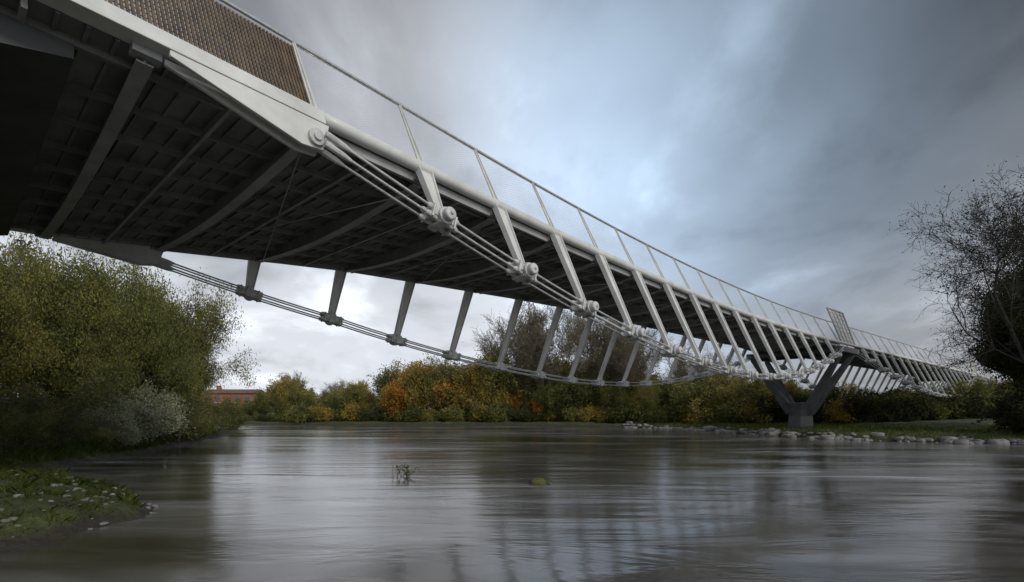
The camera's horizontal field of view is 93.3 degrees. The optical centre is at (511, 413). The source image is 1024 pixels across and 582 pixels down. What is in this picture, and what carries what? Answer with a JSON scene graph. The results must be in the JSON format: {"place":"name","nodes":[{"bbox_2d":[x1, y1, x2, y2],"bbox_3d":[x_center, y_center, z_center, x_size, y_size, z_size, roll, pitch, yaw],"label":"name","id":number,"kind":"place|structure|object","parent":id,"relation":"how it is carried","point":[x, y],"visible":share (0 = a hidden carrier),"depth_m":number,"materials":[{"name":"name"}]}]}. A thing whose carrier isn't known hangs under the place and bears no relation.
{"place":"outdoors","nodes":[
{"label":"outdoors","id":0,"kind":"place"},
{"bbox_2d":[0,424,1023,581],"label":"water","id":1,"kind":"structure","parent":0,"point":[303,503],"depth_m":8.44,"materials":[{"name":"grey liquid"}]},
{"bbox_2d":[392,465,419,476],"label":"water plant","id":2,"kind":"object","parent":1,"relation":"in","point":[406,472],"visible":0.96,"depth_m":12.87,"materials":[{"name":"green plant"}]},
{"bbox_2d":[529,478,551,484],"bbox_3d":[0.684,1.667,11.614,0.492,0.183,0.426,0,0,32],"label":"mossy rock","id":3,"kind":"object","parent":1,"relation":"in","point":[538,481],"visible":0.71,"depth_m":11.50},
{"bbox_2d":[0,409,1023,553],"bbox_3d":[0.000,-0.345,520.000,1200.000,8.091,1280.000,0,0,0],"label":"ground","id":4,"kind":"structure","parent":0,"point":[18,541],"depth_m":8.40,"materials":[{"name":"green soil"}]},
{"bbox_2d":[0,275,30,402],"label":"broadleaf tree","id":5,"kind":"object","parent":4,"relation":"on","point":[3,341],"visible":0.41,"depth_m":18.02,"materials":[{"name":"green plant"}]},
{"bbox_2d":[0,232,79,388],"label":"willow tree","id":6,"kind":"object","parent":4,"relation":"on","point":[23,357],"visible":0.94,"depth_m":18.66,"materials":[{"name":"green plant"}]},
{"bbox_2d":[0,237,83,360],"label":"willow tree","id":7,"kind":"object","parent":4,"relation":"on","point":[37,281],"visible":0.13,"depth_m":21.49,"materials":[{"name":"green plant"}]},
{"bbox_2d":[0,377,97,451],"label":"riverside shrub","id":8,"kind":"object","parent":4,"relation":"on","point":[67,425],"visible":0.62,"depth_m":16.84,"materials":[{"name":"green plant"}]},
{"bbox_2d":[0,245,101,394],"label":"willow tree","id":9,"kind":"object","parent":4,"relation":"on","point":[24,320],"depth_m":24.21,"materials":[{"name":"green plant"}]},
{"bbox_2d":[0,364,132,444],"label":"riverside shrub","id":10,"kind":"object","parent":4,"relation":"on","point":[91,386],"visible":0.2,"depth_m":19.43,"materials":[{"name":"green plant"}]},
{"bbox_2d":[0,234,135,354],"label":"broadleaf tree","id":11,"kind":"object","parent":4,"relation":"on","point":[66,263],"visible":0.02,"depth_m":25.17,"materials":[{"name":"green plant"}]},
{"bbox_2d":[0,234,139,407],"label":"willow tree","id":12,"kind":"object","parent":4,"relation":"on","point":[59,289],"visible":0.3,"depth_m":21.83,"materials":[{"name":"green plant"}]},
{"bbox_2d":[0,444,146,536],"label":"grass","id":13,"kind":"structure","parent":4,"relation":"on","point":[6,467],"depth_m":8.29,"materials":[{"name":"green plant"}]},
{"bbox_2d":[27,402,122,448],"bbox_3d":[-16.688,0.482,18.376,2.714,2.005,3.158,0,0,32],"label":"riverside shrub","id":14,"kind":"object","parent":4,"relation":"on","point":[98,435],"visible":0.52,"depth_m":18.35,"materials":[{"name":"green plant"}]},
{"bbox_2d":[0,467,158,536],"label":"bank stones","id":15,"kind":"object","parent":4,"relation":"on","point":[7,520],"visible":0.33,"depth_m":7.60,"materials":[{"name":"grey stone"}]},
{"bbox_2d":[25,369,153,418],"bbox_3d":[-21.027,-0.523,24.036,5.439,4.476,7.688,0,0,-36],"label":"riverside shrub","id":16,"kind":"object","parent":4,"relation":"on","point":[61,393],"visible":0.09,"depth_m":22.18,"materials":[{"name":"green plant"}]},
{"bbox_2d":[0,428,220,463],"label":"reeds","id":17,"kind":"object","parent":4,"relation":"on","point":[93,449],"visible":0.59,"depth_m":17.31,"materials":[{"name":"green plant"}]},
{"bbox_2d":[78,399,147,450],"bbox_3d":[-15.994,0.533,19.282,2.307,2.119,2.466,0,0,-43],"label":"riverside shrub","id":18,"kind":"object","parent":4,"relation":"on","point":[130,434],"visible":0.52,"depth_m":18.91,"materials":[{"name":"green plant"}]},
{"bbox_2d":[31,272,212,401],"bbox_3d":[-18.163,-2.548,22.410,7.483,8.078,5.205,0,0,9],"label":"willow tree","id":19,"kind":"object","parent":4,"relation":"on","point":[117,364],"visible":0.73,"depth_m":21.41,"materials":[{"name":"green plant"}]},
{"bbox_2d":[73,380,182,446],"bbox_3d":[-16.460,0.032,20.441,3.653,3.355,3.904,0,0,-9],"label":"riverside shrub","id":20,"kind":"object","parent":4,"relation":"on","point":[142,409],"visible":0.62,"depth_m":20.70,"materials":[{"name":"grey plant"}]},
{"bbox_2d":[73,282,184,392],"bbox_3d":[-21.743,-3.108,27.513,5.910,9.342,5.988,0,0,37],"label":"willow tree","id":21,"kind":"object","parent":4,"relation":"on","point":[145,368],"depth_m":26.75,"materials":[{"name":"green plant"}]},
{"bbox_2d":[75,366,195,442],"bbox_3d":[-17.361,-0.343,22.674,4.422,4.061,4.726,0,0,39],"label":"riverside shrub","id":22,"kind":"object","parent":4,"relation":"on","point":[176,411],"visible":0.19,"depth_m":22.91,"materials":[{"name":"green plant"}]},
{"bbox_2d":[52,247,251,441],"bbox_3d":[-18.735,-4.066,25.005,7.822,11.830,10.403,0,0,5],"label":"willow tree","id":23,"kind":"object","parent":4,"relation":"on","point":[145,295],"visible":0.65,"depth_m":24.02,"materials":[{"name":"green plant"}]},
{"bbox_2d":[101,275,260,393],"bbox_3d":[-19.571,-3.358,28.310,9.136,9.863,6.355,0,0,1],"label":"willow tree","id":24,"kind":"object","parent":4,"relation":"on","point":[222,348],"visible":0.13,"depth_m":28.04,"materials":[{"name":"green plant"}]},
{"bbox_2d":[140,390,224,441],"bbox_3d":[-17.650,0.184,25.003,5.000,3.175,4.296,0,0,-40],"label":"riverside shrub","id":25,"kind":"object","parent":4,"relation":"on","point":[201,410],"visible":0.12,"depth_m":26.16,"materials":[{"name":"green plant"}]},
{"bbox_2d":[151,394,226,438],"bbox_3d":[-19.857,0.190,28.973,4.737,3.008,4.070,0,0,-16],"label":"riverside shrub","id":26,"kind":"object","parent":4,"relation":"on","point":[203,427],"visible":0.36,"depth_m":28.73,"materials":[{"name":"green plant"}]},
{"bbox_2d":[145,298,235,403],"bbox_3d":[-20.555,-2.924,30.180,5.688,8.875,5.614,0,0,-25],"label":"willow tree","id":27,"kind":"object","parent":4,"relation":"on","point":[206,381],"visible":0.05,"depth_m":30.91,"materials":[{"name":"green plant"}]},
{"bbox_2d":[191,378,220,404],"bbox_3d":[-25.137,-2.137,36.455,4.539,7.045,6.526,0,0,30],"label":"willow tree","id":28,"kind":"object","parent":4,"relation":"on","point":[207,393],"visible":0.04,"depth_m":36.94,"materials":[{"name":"green plant"}]},
{"bbox_2d":[177,397,236,433],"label":"riverside shrub","id":29,"kind":"object","parent":4,"relation":"on","point":[220,416],"visible":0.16,"depth_m":32.97,"materials":[{"name":"green plant"}]},
{"bbox_2d":[191,391,247,430],"bbox_3d":[-22.706,-0.055,36.411,5.263,3.342,4.522,0,0,-5],"label":"riverside shrub","id":30,"kind":"object","parent":4,"relation":"on","point":[231,406],"visible":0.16,"depth_m":37.13,"materials":[{"name":"green plant"}]},
{"bbox_2d":[204,397,249,429],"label":"riverside shrub","id":31,"kind":"object","parent":4,"relation":"on","point":[239,411],"visible":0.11,"depth_m":41.29,"materials":[{"name":"green plant"}]},
{"bbox_2d":[202,393,255,404],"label":"walls","id":32,"kind":"structure","parent":4,"relation":"on","point":[220,395],"depth_m":114.50,"materials":[{"name":"brick"}]},
{"bbox_2d":[205,397,249,401],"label":"windows","id":33,"kind":"structure","parent":32,"relation":"attached to","point":[218,398],"depth_m":114.44,"materials":[{"name":"grey glass"}]},
{"bbox_2d":[210,389,263,392],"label":"roof","id":34,"kind":"structure","parent":32,"relation":"on","point":[237,391],"depth_m":116.78,"materials":[{"name":"tile"}]},
{"bbox_2d":[217,423,251,429],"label":"riverside shrub","id":35,"kind":"object","parent":4,"relation":"on","point":[245,425],"visible":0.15,"depth_m":51.18,"materials":[{"name":"green plant"}]},
{"bbox_2d":[215,401,255,430],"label":"riverside shrub","id":36,"kind":"object","parent":4,"relation":"on","point":[239,422],"visible":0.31,"depth_m":46.20,"materials":[{"name":"green plant"}]},
{"bbox_2d":[283,369,311,390],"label":"bare tree","id":37,"kind":"object","parent":4,"relation":"on","point":[295,378],"visible":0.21,"depth_m":91.05,"materials":[{"name":"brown plant"}]},
{"bbox_2d":[320,378,347,397],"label":"bare tree","id":38,"kind":"object","parent":4,"relation":"on","point":[340,383],"visible":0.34,"depth_m":89.31,"materials":[{"name":"brown plant"}]},
{"bbox_2d":[453,363,469,374],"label":"bare tree","id":39,"kind":"object","parent":4,"relation":"on","point":[464,368],"visible":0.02,"depth_m":79.37,"materials":[{"name":"brown plant"}]},
{"bbox_2d":[0,0,996,428],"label":"suspension footbridge","id":40,"kind":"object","parent":4,"relation":"on","point":[128,136],"visible":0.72,"depth_m":11.30,"materials":[{"name":"metal"}]},
{"bbox_2d":[482,336,516,382],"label":"bare tree","id":41,"kind":"object","parent":4,"relation":"on","point":[497,355],"visible":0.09,"depth_m":73.39,"materials":[{"name":"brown plant"}]},
{"bbox_2d":[462,302,552,393],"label":"bare tree","id":42,"kind":"object","parent":4,"relation":"on","point":[484,341],"visible":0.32,"depth_m":72.07,"materials":[{"name":"brown plant"}]},
{"bbox_2d":[493,299,571,391],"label":"bare tree","id":43,"kind":"object","parent":4,"relation":"on","point":[533,348],"visible":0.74,"depth_m":68.70,"materials":[{"name":"brown plant"}]},
{"bbox_2d":[513,305,562,377],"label":"bare tree","id":44,"kind":"object","parent":4,"relation":"on","point":[547,334],"visible":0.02,"depth_m":76.93,"materials":[{"name":"brown plant"}]},
{"bbox_2d":[546,374,568,408],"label":"willow tree","id":45,"kind":"object","parent":4,"relation":"on","point":[556,385],"visible":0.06,"depth_m":69.84,"materials":[{"name":"green plant"}]},
{"bbox_2d":[529,308,615,421],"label":"bare tree","id":46,"kind":"object","parent":4,"relation":"on","point":[572,337],"visible":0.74,"depth_m":67.54,"materials":[{"name":"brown plant"}]},
{"bbox_2d":[583,369,610,420],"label":"willow tree","id":47,"kind":"object","parent":4,"relation":"on","point":[593,400],"visible":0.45,"depth_m":67.46,"materials":[{"name":"green plant"}]},
{"bbox_2d":[566,313,639,379],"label":"bare tree","id":48,"kind":"object","parent":4,"relation":"on","point":[589,344],"visible":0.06,"depth_m":73.31,"materials":[{"name":"brown plant"}]},
{"bbox_2d":[581,317,644,381],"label":"bare tree","id":49,"kind":"object","parent":4,"relation":"on","point":[611,372],"visible":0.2,"depth_m":68.55,"materials":[{"name":"brown plant"}]},
{"bbox_2d":[210,347,1019,423],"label":"distant trees","id":50,"kind":"object","parent":4,"relation":"on","point":[444,392],"visible":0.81,"depth_m":67.81,"materials":[{"name":"green plant"}]},
{"bbox_2d":[610,377,637,410],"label":"willow tree","id":51,"kind":"object","parent":4,"relation":"on","point":[623,389],"visible":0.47,"depth_m":63.69,"materials":[{"name":"green plant"}]},
{"bbox_2d":[597,324,659,392],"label":"bare tree","id":52,"kind":"object","parent":4,"relation":"on","point":[634,369],"visible":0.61,"depth_m":63.46,"materials":[{"name":"brown plant"}]},
{"bbox_2d":[597,318,673,384],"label":"bare tree","id":53,"kind":"object","parent":4,"relation":"on","point":[619,345],"visible":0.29,"depth_m":66.17,"materials":[{"name":"brown plant"}]},
{"bbox_2d":[634,374,663,421],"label":"willow tree","id":54,"kind":"object","parent":4,"relation":"on","point":[648,395],"visible":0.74,"depth_m":60.11,"materials":[{"name":"green plant"}]},
{"bbox_2d":[659,335,704,386],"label":"bare tree","id":55,"kind":"object","parent":4,"relation":"on","point":[679,365],"visible":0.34,"depth_m":63.36,"materials":[{"name":"brown plant"}]},
{"bbox_2d":[676,344,736,386],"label":"bare tree","id":56,"kind":"object","parent":4,"relation":"on","point":[699,370],"visible":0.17,"depth_m":61.34,"materials":[{"name":"brown plant"}]},
{"bbox_2d":[704,353,740,386],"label":"bare tree","id":57,"kind":"object","parent":4,"relation":"on","point":[727,381],"visible":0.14,"depth_m":59.59,"materials":[{"name":"brown plant"}]},
{"bbox_2d":[622,421,1023,445],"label":"riverbank rocks","id":58,"kind":"object","parent":4,"relation":"on","point":[831,435],"visible":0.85,"depth_m":31.42,"materials":[{"name":"grey stone"}]},
{"bbox_2d":[635,419,1023,440],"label":"bank grass","id":59,"kind":"structure","parent":4,"relation":"on","point":[882,428],"depth_m":34.55,"materials":[{"name":"green plant"}]},
{"bbox_2d":[887,156,1023,380],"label":"bare tree","id":60,"kind":"object","parent":4,"relation":"on","point":[1002,260],"visible":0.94,"depth_m":28.90,"materials":[{"name":"brown plant"}]},
{"bbox_2d":[889,165,1023,359],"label":"bare tree","id":61,"kind":"object","parent":4,"relation":"on","point":[978,221],"visible":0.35,"depth_m":31.32,"materials":[{"name":"brown plant"}]},
{"bbox_2d":[960,260,1023,390],"bbox_3d":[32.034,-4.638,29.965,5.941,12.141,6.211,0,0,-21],"label":"ivy clad tree","id":62,"kind":"object","parent":4,"relation":"on","point":[1003,366],"visible":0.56,"depth_m":30.47,"materials":[{"name":"green plant"}]},
{"bbox_2d":[969,253,1022,385],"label":"ivy clad tree","id":63,"kind":"object","parent":4,"relation":"on","point":[984,313],"visible":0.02,"depth_m":37.34,"materials":[{"name":"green plant"}]},
{"bbox_2d":[971,388,1023,429],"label":"riverside shrub","id":64,"kind":"object","parent":4,"relation":"on","point":[1000,409],"visible":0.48,"depth_m":29.50,"materials":[{"name":"green plant"}]},
{"bbox_2d":[977,218,1023,348],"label":"bare tree","id":65,"kind":"object","parent":4,"relation":"on","point":[1011,301],"visible":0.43,"depth_m":28.69,"materials":[{"name":"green plant"}]},
{"bbox_2d":[987,400,1023,433],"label":"riverside shrub","id":66,"kind":"object","parent":4,"relation":"on","point":[1015,419],"visible":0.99,"depth_m":28.35,"materials":[{"name":"green plant"}]},
{"bbox_2d":[1004,309,1023,402],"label":"ivy clad tree","id":67,"kind":"object","parent":4,"relation":"on","point":[1020,382],"visible":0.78,"depth_m":29.33,"materials":[{"name":"green plant"}]},
{"bbox_2d":[0,0,1023,402],"label":"sky","id":68,"kind":"structure","parent":0,"point":[770,149],"materials":[{"name":"grey"}]}
]}

